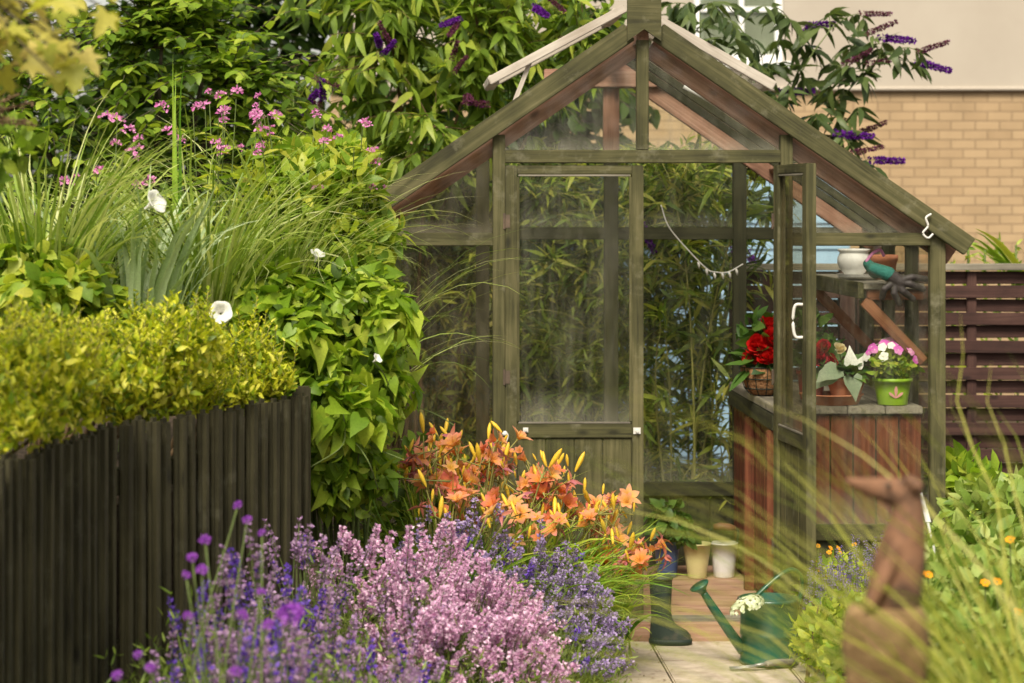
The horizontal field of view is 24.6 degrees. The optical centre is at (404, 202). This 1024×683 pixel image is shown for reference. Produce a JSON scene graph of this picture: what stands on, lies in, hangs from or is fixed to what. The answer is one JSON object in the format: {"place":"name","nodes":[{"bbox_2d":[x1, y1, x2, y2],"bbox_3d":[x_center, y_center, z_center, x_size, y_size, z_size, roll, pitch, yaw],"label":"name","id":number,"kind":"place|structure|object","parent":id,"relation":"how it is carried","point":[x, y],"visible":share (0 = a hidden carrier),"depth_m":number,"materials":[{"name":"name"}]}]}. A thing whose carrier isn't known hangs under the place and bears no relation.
{"place":"outdoors","nodes":[
{"label":"outdoors","id":0,"kind":"place"},
{"bbox_2d":[0,93,285,330],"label":"fountain grass","id":1,"kind":"object","parent":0,"point":[91,207],"depth_m":7.03,"materials":[{"name":"green plant"}]},
{"bbox_2d":[4,0,702,206],"label":"sky","id":2,"kind":"structure","parent":0,"point":[102,2],"materials":[{"name":"white"}]},
{"bbox_2d":[342,430,483,586],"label":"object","id":3,"kind":"object","parent":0,"point":[398,528],"visible":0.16,"depth_m":8.46,"materials":[{"name":"green plant"}]},
{"bbox_2d":[404,227,541,383],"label":"tall grass","id":4,"kind":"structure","parent":0,"point":[430,300],"depth_m":8.21,"materials":[{"name":"green plant"}]},
{"bbox_2d":[34,212,1023,616],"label":"ground","id":5,"kind":"structure","parent":0,"point":[922,476],"depth_m":12.27,"materials":[{"name":"soil"}]},
{"bbox_2d":[0,0,124,95],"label":"maple tree","id":6,"kind":"object","parent":5,"relation":"on","point":[48,56],"visible":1,"depth_m":4.68,"materials":[{"name":"yellow plant"}]},
{"bbox_2d":[0,0,209,414],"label":"dark tree","id":7,"kind":"object","parent":5,"relation":"on","point":[85,101],"visible":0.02,"depth_m":13.09,"materials":[{"name":"green plant"}]},
{"bbox_2d":[0,416,244,682],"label":"raised bed soil","id":8,"kind":"structure","parent":5,"relation":"on","point":[21,452],"depth_m":6.57,"materials":[{"name":"brown soil"}]},
{"bbox_2d":[0,93,47,196],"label":"sumac shrub","id":9,"kind":"object","parent":8,"relation":"on","point":[25,143],"visible":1,"depth_m":5.87,"materials":[{"name":"green plant"}]},
{"bbox_2d":[0,294,132,458],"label":"golden shrub","id":10,"kind":"object","parent":8,"relation":"on","point":[40,359],"visible":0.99,"depth_m":5.71,"materials":[{"name":"yellow plant"}]},
{"bbox_2d":[0,215,137,453],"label":"raspberry bush","id":11,"kind":"object","parent":8,"relation":"on","point":[61,290],"visible":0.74,"depth_m":6.94,"materials":[{"name":"green plant"}]},
{"bbox_2d":[49,110,155,451],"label":"soapwort","id":12,"kind":"object","parent":8,"relation":"on","point":[135,153],"visible":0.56,"depth_m":7.61,"materials":[{"name":"pink plant"}]},
{"bbox_2d":[2,165,270,319],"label":"iris clump","id":13,"kind":"object","parent":8,"relation":"on","point":[165,278],"visible":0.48,"depth_m":7.13,"materials":[{"name":"green plant"}]},
{"bbox_2d":[37,288,254,442],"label":"golden shrub","id":14,"kind":"object","parent":8,"relation":"on","point":[148,378],"visible":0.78,"depth_m":6.49,"materials":[{"name":"yellow plant"}]},
{"bbox_2d":[172,60,184,250],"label":"tall grass","id":15,"kind":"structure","parent":8,"relation":"on","point":[174,159],"depth_m":7.54,"materials":[{"name":"green plant"}]},
{"bbox_2d":[14,103,400,332],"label":"fountain grass","id":16,"kind":"object","parent":8,"relation":"on","point":[237,239],"depth_m":7.36,"materials":[{"name":"green plant"}]},
{"bbox_2d":[125,284,300,455],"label":"golden shrub","id":17,"kind":"object","parent":8,"relation":"on","point":[269,377],"visible":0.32,"depth_m":7.02,"materials":[{"name":"yellow plant"}]},
{"bbox_2d":[154,85,278,423],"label":"soapwort","id":18,"kind":"object","parent":8,"relation":"on","point":[237,173],"visible":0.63,"depth_m":7.86,"materials":[{"name":"pink plant"}]},
{"bbox_2d":[99,117,480,285],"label":"fountain grass","id":19,"kind":"object","parent":8,"relation":"on","point":[298,252],"depth_m":7.73,"materials":[{"name":"green plant"}]},
{"bbox_2d":[246,106,396,396],"bbox_3d":[-0.297,0.236,8.095,0.543,1.150,0.717,0,0,0],"label":"soapwort","id":20,"kind":"object","parent":8,"relation":"on","point":[266,135],"visible":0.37,"depth_m":8.00,"materials":[{"name":"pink plant"}]},
{"bbox_2d":[231,125,415,270],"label":"green bush","id":21,"kind":"object","parent":8,"relation":"on","point":[331,165],"visible":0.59,"depth_m":8.01,"materials":[{"name":"green plant"}]},
{"bbox_2d":[0,386,310,682],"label":"picket fence","id":22,"kind":"object","parent":5,"relation":"on","point":[58,519],"visible":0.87,"depth_m":6.23,"materials":[{"name":"brown wood"}]},
{"bbox_2d":[0,0,372,415],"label":"elm tree","id":23,"kind":"object","parent":5,"relation":"on","point":[160,25],"visible":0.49,"depth_m":10.28,"materials":[{"name":"green plant"}]},
{"bbox_2d":[48,0,434,409],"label":"dark tree","id":24,"kind":"object","parent":5,"relation":"on","point":[308,30],"visible":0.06,"depth_m":13.32,"materials":[{"name":"green plant"}]},
{"bbox_2d":[377,136,491,506],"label":"bamboo","id":25,"kind":"object","parent":5,"relation":"on","point":[442,261],"visible":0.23,"depth_m":11.30,"materials":[{"name":"green plant"}]},
{"bbox_2d":[266,0,635,481],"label":"buddleia bush","id":26,"kind":"object","parent":5,"relation":"on","point":[482,40],"visible":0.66,"depth_m":11.00,"materials":[{"name":"green plant"}]},
{"bbox_2d":[381,0,663,464],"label":"dark tree","id":27,"kind":"object","parent":5,"relation":"on","point":[579,136],"visible":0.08,"depth_m":12.59,"materials":[{"name":"green plant"}]},
{"bbox_2d":[429,136,628,470],"bbox_3d":[0.590,0.699,11.289,0.998,2.057,1.018,0,0,5],"label":"bamboo","id":28,"kind":"object","parent":5,"relation":"on","point":[548,194],"visible":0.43,"depth_m":11.18,"materials":[{"name":"green plant"}]},
{"bbox_2d":[401,149,861,481],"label":"garden shed","id":29,"kind":"structure","parent":5,"relation":"on","point":[827,254],"depth_m":13.99,"materials":[{"name":"blue paint"}]},
{"bbox_2d":[532,130,731,481],"bbox_3d":[1.080,0.678,11.226,1.005,2.090,1.025,0,0,0],"label":"bamboo","id":30,"kind":"object","parent":5,"relation":"on","point":[703,317],"visible":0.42,"depth_m":11.11,"materials":[{"name":"green plant"}]},
{"bbox_2d":[343,0,974,644],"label":"greenhouse","id":31,"kind":"object","parent":5,"relation":"on","point":[721,100],"visible":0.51,"depth_m":9.00,"materials":[{"name":"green wood"}]},
{"bbox_2d":[503,165,643,614],"bbox_3d":[0.647,0.720,9.010,0.542,1.730,0.058,0,0,0],"label":"door","id":32,"kind":"structure","parent":31,"relation":"in","point":[611,441],"depth_m":9.00,"materials":[{"name":"green wood"}]},
{"bbox_2d":[644,497,701,577],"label":"potted plant","id":33,"kind":"object","parent":31,"relation":"on","point":[678,544],"visible":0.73,"depth_m":10.03,"materials":[{"name":"green plant"}]},
{"bbox_2d":[683,541,711,578],"bbox_3d":[1.254,1.534,10.050,0.125,0.150,0.125,0,0,0],"label":"flower pot","id":34,"kind":"object","parent":31,"relation":"on","point":[695,568],"visible":0.81,"depth_m":10.01,"materials":[{"name":"beige ceramic"}]},
{"bbox_2d":[711,540,736,577],"bbox_3d":[1.374,1.536,10.080,0.121,0.148,0.121,0,0,0],"label":"flower pot","id":35,"kind":"object","parent":31,"relation":"on","point":[719,570],"visible":0.66,"depth_m":10.04,"materials":[{"name":"white ceramic"}]},
{"bbox_2d":[772,163,815,628],"bbox_3d":[1.432,0.720,8.743,0.076,1.730,0.542,0,0,-4],"label":"door","id":36,"kind":"structure","parent":31,"relation":"in","point":[804,443],"depth_m":8.67,"materials":[{"name":"green wood"}]},
{"bbox_2d":[728,382,922,592],"bbox_3d":[1.713,1.200,9.720,0.602,0.819,1.240,0,0,0],"label":"workbench","id":37,"kind":"object","parent":31,"relation":"on","point":[905,430],"visible":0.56,"depth_m":9.13,"materials":[{"name":"brown wood"}]},
{"bbox_2d":[725,305,796,395],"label":"potted plant","id":38,"kind":"object","parent":37,"relation":"on","point":[752,375],"visible":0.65,"depth_m":9.55,"materials":[{"name":"red plant"}]},
{"bbox_2d":[799,391,863,405],"bbox_3d":[1.680,0.769,9.220,0.252,0.040,0.252,0,0,0],"label":"plant tray","id":39,"kind":"object","parent":37,"relation":"on","point":[826,398],"visible":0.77,"depth_m":9.12,"materials":[{"name":"ceramic"}]},
{"bbox_2d":[793,307,846,399],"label":"potted plant","id":40,"kind":"object","parent":39,"relation":"on","point":[823,358],"visible":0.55,"depth_m":9.28,"materials":[{"name":"green plant"}]},
{"bbox_2d":[816,339,870,401],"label":"potted plant","id":41,"kind":"object","parent":39,"relation":"on","point":[835,378],"visible":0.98,"depth_m":9.15,"materials":[{"name":"green plant"}]},
{"bbox_2d":[863,337,925,405],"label":"potted plant","id":42,"kind":"object","parent":37,"relation":"on","point":[892,384],"visible":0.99,"depth_m":9.12,"materials":[{"name":"green plant"}]},
{"bbox_2d":[837,273,875,279],"bbox_3d":[1.850,0.301,9.550,0.174,0.025,0.174,0,0,0],"label":"saucer","id":43,"kind":"object","parent":31,"relation":"on","point":[865,276],"visible":0.81,"depth_m":9.48,"materials":[{"name":"white ceramic"}]},
{"bbox_2d":[837,248,869,273],"bbox_3d":[1.830,0.240,9.540,0.134,0.108,0.134,0,0,0],"label":"white pot","id":44,"kind":"object","parent":43,"relation":"on","point":[850,260],"visible":0.89,"depth_m":9.49,"materials":[{"name":"ceramic"}]},
{"bbox_2d":[870,255,897,279],"bbox_3d":[1.960,0.264,9.620,0.132,0.100,0.132,0,0,0],"label":"terracotta pot","id":45,"kind":"object","parent":31,"relation":"on","point":[889,260],"visible":0.47,"depth_m":9.56,"materials":[{"name":"orange ceramic"}]},
{"bbox_2d":[863,249,927,305],"bbox_3d":[1.899,0.287,9.058,0.255,0.222,0.074,0,0,0],"label":"garden glove","id":46,"kind":"object","parent":31,"relation":"hanging from","point":[896,283],"visible":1,"depth_m":9.03,"materials":[{"name":"rubber"},{"name":"fabric"}]},
{"bbox_2d":[586,137,768,480],"bbox_3d":[1.355,0.671,11.668,1.109,2.104,0.920,0,0,0],"label":"bamboo","id":47,"kind":"object","parent":5,"relation":"on","point":[716,222],"visible":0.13,"depth_m":11.67,"materials":[{"name":"green plant"}]},
{"bbox_2d":[618,133,801,508],"bbox_3d":[1.392,0.674,10.723,0.981,2.100,0.953,0,0,0],"label":"bamboo","id":48,"kind":"object","parent":5,"relation":"on","point":[684,183],"visible":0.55,"depth_m":10.73,"materials":[{"name":"green plant"}]},
{"bbox_2d":[729,263,854,480],"bbox_3d":[1.810,1.002,10.950,0.580,1.436,0.085,0,0,0],"label":"slat fence panel","id":49,"kind":"object","parent":5,"relation":"on","point":[845,304],"visible":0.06,"depth_m":10.92,"materials":[{"name":"brown wood"}]},
{"bbox_2d":[644,1,952,479],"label":"buddleia bush","id":50,"kind":"object","parent":5,"relation":"on","point":[684,17],"visible":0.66,"depth_m":11.31,"materials":[{"name":"green plant"}]},
{"bbox_2d":[841,601,930,682],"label":"tree stump","id":51,"kind":"object","parent":5,"relation":"on","point":[864,659],"visible":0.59,"depth_m":3.65,"materials":[{"name":"brown wood"}]},
{"bbox_2d":[845,474,925,610],"bbox_3d":[0.768,0.552,3.696,0.135,0.252,0.092,0,0,-19],"label":"animal statue","id":52,"kind":"object","parent":51,"relation":"on","point":[905,495],"visible":0.8,"depth_m":3.67,"materials":[{"name":"ceramic"}]},
{"bbox_2d":[855,263,1023,507],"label":"slat fence panel","id":53,"kind":"object","parent":5,"relation":"on","point":[974,379],"visible":0.22,"depth_m":10.94,"materials":[{"name":"brown wood"}]},
{"bbox_2d":[972,228,1023,298],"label":"iris clump","id":54,"kind":"object","parent":5,"relation":"on","point":[1005,252],"visible":0.5,"depth_m":11.50,"materials":[{"name":"green plant"}]},
{"bbox_2d":[330,0,1023,407],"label":"house","id":55,"kind":"structure","parent":0,"point":[954,138],"depth_m":18.70,"materials":[{"name":"yellow brick"},{"name":"plaster"},{"name":"glass"}]},
{"bbox_2d":[693,0,790,67],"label":"window","id":56,"kind":"structure","parent":55,"relation":"in","point":[766,59],"depth_m":18.72,"materials":[{"name":"white plastic"}]},
{"bbox_2d":[407,274,1023,682],"bbox_3d":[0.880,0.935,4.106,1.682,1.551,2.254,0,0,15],"label":"ornamental grass","id":57,"kind":"object","parent":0,"point":[1001,671],"depth_m":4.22,"materials":[{"name":"green plant"}]},
{"bbox_2d":[599,641,844,682],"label":"paved path","id":58,"kind":"structure","parent":0,"point":[656,673],"depth_m":8.40,"materials":[{"name":"stone"}]},
{"bbox_2d":[513,598,631,682],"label":"catmint bush","id":59,"kind":"object","parent":58,"relation":"on","point":[592,664],"visible":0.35,"depth_m":7.35,"materials":[{"name":"purple plant"}]},
{"bbox_2d":[531,566,643,681],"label":"catmint bush","id":60,"kind":"object","parent":58,"relation":"on","point":[607,627],"visible":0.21,"depth_m":7.71,"materials":[{"name":"purple plant"}]},
{"bbox_2d":[649,574,691,645],"bbox_3d":[1.005,1.541,8.860,0.166,0.258,0.089,0,0,0],"label":"wellington boot","id":61,"kind":"object","parent":58,"relation":"on","point":[663,633],"visible":0.82,"depth_m":8.83,"materials":[{"name":"rubber"}]},
{"bbox_2d":[690,568,803,667],"bbox_3d":[1.240,1.496,8.500,0.425,0.345,0.214,0,0,0],"label":"watering can","id":62,"kind":"object","parent":58,"relation":"on","point":[753,620],"visible":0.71,"depth_m":8.42,"materials":[{"name":"green metal"}]},
{"bbox_2d":[729,594,763,615],"bbox_3d":[1.226,1.434,8.376,0.136,0.076,0.132,0,0,0],"label":"hydrangea head","id":63,"kind":"object","parent":62,"relation":"on","point":[749,601],"visible":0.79,"depth_m":8.33},
{"bbox_2d":[788,589,864,682],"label":"border plant","id":64,"kind":"object","parent":58,"relation":"on","point":[825,642],"visible":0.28,"depth_m":7.85,"materials":[{"name":"green plant"}]},
{"bbox_2d":[804,529,1023,682],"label":"border plant","id":65,"kind":"object","parent":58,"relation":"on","point":[987,589],"visible":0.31,"depth_m":6.22,"materials":[{"name":"green plant"}]},
{"bbox_2d":[921,439,1015,523],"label":"fern plant","id":66,"kind":"object","parent":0,"point":[953,473],"visible":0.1,"depth_m":9.09,"materials":[{"name":"green plant"}]},
{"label":"flower bed soil","id":67,"kind":"structure","parent":0,"visible":0},
{"bbox_2d":[131,650,200,682],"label":"lavender bush","id":68,"kind":"object","parent":67,"relation":"on","point":[176,673],"visible":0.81,"depth_m":5.47,"materials":[{"name":"purple plant"}]},
{"bbox_2d":[86,579,267,682],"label":"lavender bush","id":69,"kind":"object","parent":67,"relation":"on","point":[177,626],"visible":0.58,"depth_m":5.79,"materials":[{"name":"purple plant"}]},
{"bbox_2d":[110,500,304,682],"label":"scabious","id":70,"kind":"object","parent":67,"relation":"on","point":[297,609],"visible":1,"depth_m":4.90,"materials":[{"name":"purple plant"}]},
{"bbox_2d":[193,630,259,682],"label":"lavender bush","id":71,"kind":"object","parent":67,"relation":"on","point":[243,651],"visible":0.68,"depth_m":5.21,"materials":[{"name":"purple plant"}]},
{"bbox_2d":[116,553,337,682],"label":"lavender bush","id":72,"kind":"object","parent":67,"relation":"on","point":[207,628],"visible":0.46,"depth_m":5.60,"materials":[{"name":"purple plant"}]},
{"bbox_2d":[113,520,372,682],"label":"lavender bush","id":73,"kind":"object","parent":67,"relation":"on","point":[233,571],"visible":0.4,"depth_m":5.94,"materials":[{"name":"purple plant"}]},
{"bbox_2d":[141,565,369,682],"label":"lavender bush","id":74,"kind":"object","parent":67,"relation":"on","point":[223,638],"visible":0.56,"depth_m":5.58,"materials":[{"name":"purple plant"}]},
{"bbox_2d":[201,619,361,682],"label":"lavender bush","id":75,"kind":"object","parent":67,"relation":"on","point":[298,634],"visible":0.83,"depth_m":5.38,"materials":[{"name":"purple plant"}]},
{"bbox_2d":[201,624,377,682],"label":"lavender bush","id":76,"kind":"object","parent":67,"relation":"on","point":[269,667],"visible":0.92,"depth_m":5.12,"materials":[{"name":"purple plant"}]},
{"bbox_2d":[144,190,454,629],"bbox_3d":[-0.324,0.816,7.409,0.629,1.712,1.242,0,0,45],"label":"bindweed","id":77,"kind":"object","parent":67,"relation":"on","point":[362,381],"visible":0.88,"depth_m":7.40,"materials":[{"name":"green plant"}]},
{"bbox_2d":[224,588,399,682],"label":"lavender bush","id":78,"kind":"object","parent":67,"relation":"on","point":[321,616],"visible":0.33,"depth_m":6.38,"materials":[{"name":"purple plant"}]},
{"bbox_2d":[212,517,414,682],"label":"lavender bush","id":79,"kind":"object","parent":67,"relation":"on","point":[300,554],"visible":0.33,"depth_m":6.75,"materials":[{"name":"purple plant"}]},
{"bbox_2d":[272,623,452,682],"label":"catmint bush","id":80,"kind":"object","parent":67,"relation":"on","point":[414,678],"visible":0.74,"depth_m":5.67,"materials":[{"name":"purple plant"}]},
{"bbox_2d":[298,523,436,663],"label":"lavender bush","id":81,"kind":"object","parent":67,"relation":"on","point":[371,549],"visible":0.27,"depth_m":7.08,"materials":[{"name":"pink plant"}]},
{"bbox_2d":[330,622,447,682],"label":"lavender bush","id":82,"kind":"object","parent":67,"relation":"on","point":[405,652],"visible":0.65,"depth_m":6.24,"materials":[{"name":"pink plant"}]},
{"bbox_2d":[380,647,414,682],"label":"lavender bush","id":83,"kind":"object","parent":67,"relation":"on","point":[394,667],"visible":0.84,"depth_m":5.75,"materials":[{"name":"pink plant"}]},
{"bbox_2d":[335,525,506,681],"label":"lavender bush","id":84,"kind":"object","parent":67,"relation":"on","point":[406,552],"visible":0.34,"depth_m":7.03,"materials":[{"name":"pink plant"}]},
{"bbox_2d":[345,584,506,682],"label":"lavender bush","id":85,"kind":"object","parent":67,"relation":"on","point":[422,616],"visible":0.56,"depth_m":6.66,"materials":[{"name":"pink plant"}]},
{"bbox_2d":[366,504,506,620],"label":"catmint bush","id":86,"kind":"object","parent":67,"relation":"on","point":[464,527],"visible":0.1,"depth_m":7.61,"materials":[{"name":"purple plant"}]},
{"bbox_2d":[366,518,512,667],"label":"lavender bush","id":87,"kind":"object","parent":67,"relation":"on","point":[431,552],"visible":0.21,"depth_m":7.21,"materials":[{"name":"pink plant"}]},
{"bbox_2d":[362,588,539,682],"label":"lavender bush","id":88,"kind":"object","parent":67,"relation":"on","point":[453,635],"visible":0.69,"depth_m":6.67,"materials":[{"name":"pink plant"}]},
{"bbox_2d":[314,465,594,610],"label":"daylily","id":89,"kind":"object","parent":67,"relation":"on","point":[458,493],"visible":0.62,"depth_m":7.73,"materials":[{"name":"orange plant"}]},
{"bbox_2d":[311,412,599,602],"bbox_3d":[0.134,1.140,7.966,1.130,0.864,1.227,0,0,-20],"label":"daylily","id":90,"kind":"object","parent":67,"relation":"on","point":[417,459],"visible":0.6,"depth_m":7.95,"materials":[{"name":"orange plant"}]},
{"bbox_2d":[384,557,575,682],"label":"lavender bush","id":91,"kind":"object","parent":67,"relation":"on","point":[485,576],"visible":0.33,"depth_m":6.96,"materials":[{"name":"pink plant"}]},
{"bbox_2d":[312,418,650,610],"bbox_3d":[0.241,1.167,8.194,1.216,0.812,1.108,0,0,0],"label":"daylily","id":92,"kind":"object","parent":67,"relation":"on","point":[497,454],"visible":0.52,"depth_m":8.14,"materials":[{"name":"orange plant"}]},
{"bbox_2d":[455,497,566,601],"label":"catmint bush","id":93,"kind":"object","parent":67,"relation":"on","point":[480,543],"visible":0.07,"depth_m":7.83,"materials":[{"name":"purple plant"}]},
{"bbox_2d":[451,601,586,682],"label":"lavender bush","id":94,"kind":"object","parent":67,"relation":"on","point":[524,631],"visible":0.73,"depth_m":6.79,"materials":[{"name":"pink plant"}]},
{"bbox_2d":[405,444,642,615],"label":"daylily","id":95,"kind":"object","parent":67,"relation":"on","point":[539,476],"visible":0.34,"depth_m":8.22,"materials":[{"name":"orange plant"}]},
{"bbox_2d":[456,571,591,682],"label":"lavender bush","id":96,"kind":"object","parent":67,"relation":"on","point":[543,630],"visible":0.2,"depth_m":7.08,"materials":[{"name":"pink plant"}]},
{"bbox_2d":[454,519,611,678],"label":"catmint bush","id":97,"kind":"object","parent":67,"relation":"on","point":[531,571],"visible":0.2,"depth_m":7.63,"materials":[{"name":"purple plant"}]},
{"bbox_2d":[454,497,662,630],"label":"daylily","id":98,"kind":"object","parent":67,"relation":"on","point":[554,515],"visible":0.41,"depth_m":7.95,"materials":[{"name":"green plant"}]},
{"bbox_2d":[503,541,641,663],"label":"catmint bush","id":99,"kind":"object","parent":67,"relation":"on","point":[566,555],"visible":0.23,"depth_m":7.84,"materials":[{"name":"purple plant"}]},
{"bbox_2d":[483,445,700,616],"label":"daylily","id":100,"kind":"object","parent":67,"relation":"on","point":[522,483],"visible":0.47,"depth_m":8.26,"materials":[{"name":"orange plant"}]},
{"bbox_2d":[535,484,682,623],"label":"daylily","id":101,"kind":"object","parent":67,"relation":"on","point":[590,514],"visible":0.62,"depth_m":8.27,"materials":[{"name":"green plant"}]},
{"bbox_2d":[575,525,672,665],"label":"daylily","id":102,"kind":"object","parent":67,"relation":"on","point":[642,551],"visible":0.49,"depth_m":8.24,"materials":[{"name":"orange plant"}]},
{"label":"border soil","id":103,"kind":"structure","parent":0,"visible":0},
{"bbox_2d":[779,545,853,667],"bbox_3d":[1.507,1.445,8.328,0.358,0.459,0.339,0,0,0],"label":"salvia","id":104,"kind":"object","parent":103,"relation":"on","point":[822,589],"visible":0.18,"depth_m":8.30,"materials":[{"name":"green plant"}]},
{"bbox_2d":[793,542,871,605],"bbox_3d":[1.597,1.460,8.598,0.351,0.423,0.309,0,0,0],"label":"loosestrife","id":105,"kind":"object","parent":103,"relation":"on","point":[828,560],"visible":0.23,"depth_m":8.58,"materials":[{"name":"leaf"},{"name":"purple petal"}]},
{"bbox_2d":[827,530,883,616],"bbox_3d":[1.652,1.411,8.306,0.418,0.513,0.419,0,0,0],"label":"salvia","id":106,"kind":"object","parent":103,"relation":"on","point":[857,574],"visible":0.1,"depth_m":8.28,"materials":[{"name":"purple plant"}]},
{"bbox_2d":[861,465,1023,662],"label":"border plant","id":107,"kind":"object","parent":103,"relation":"on","point":[966,494],"visible":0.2,"depth_m":7.67,"materials":[{"name":"green plant"}]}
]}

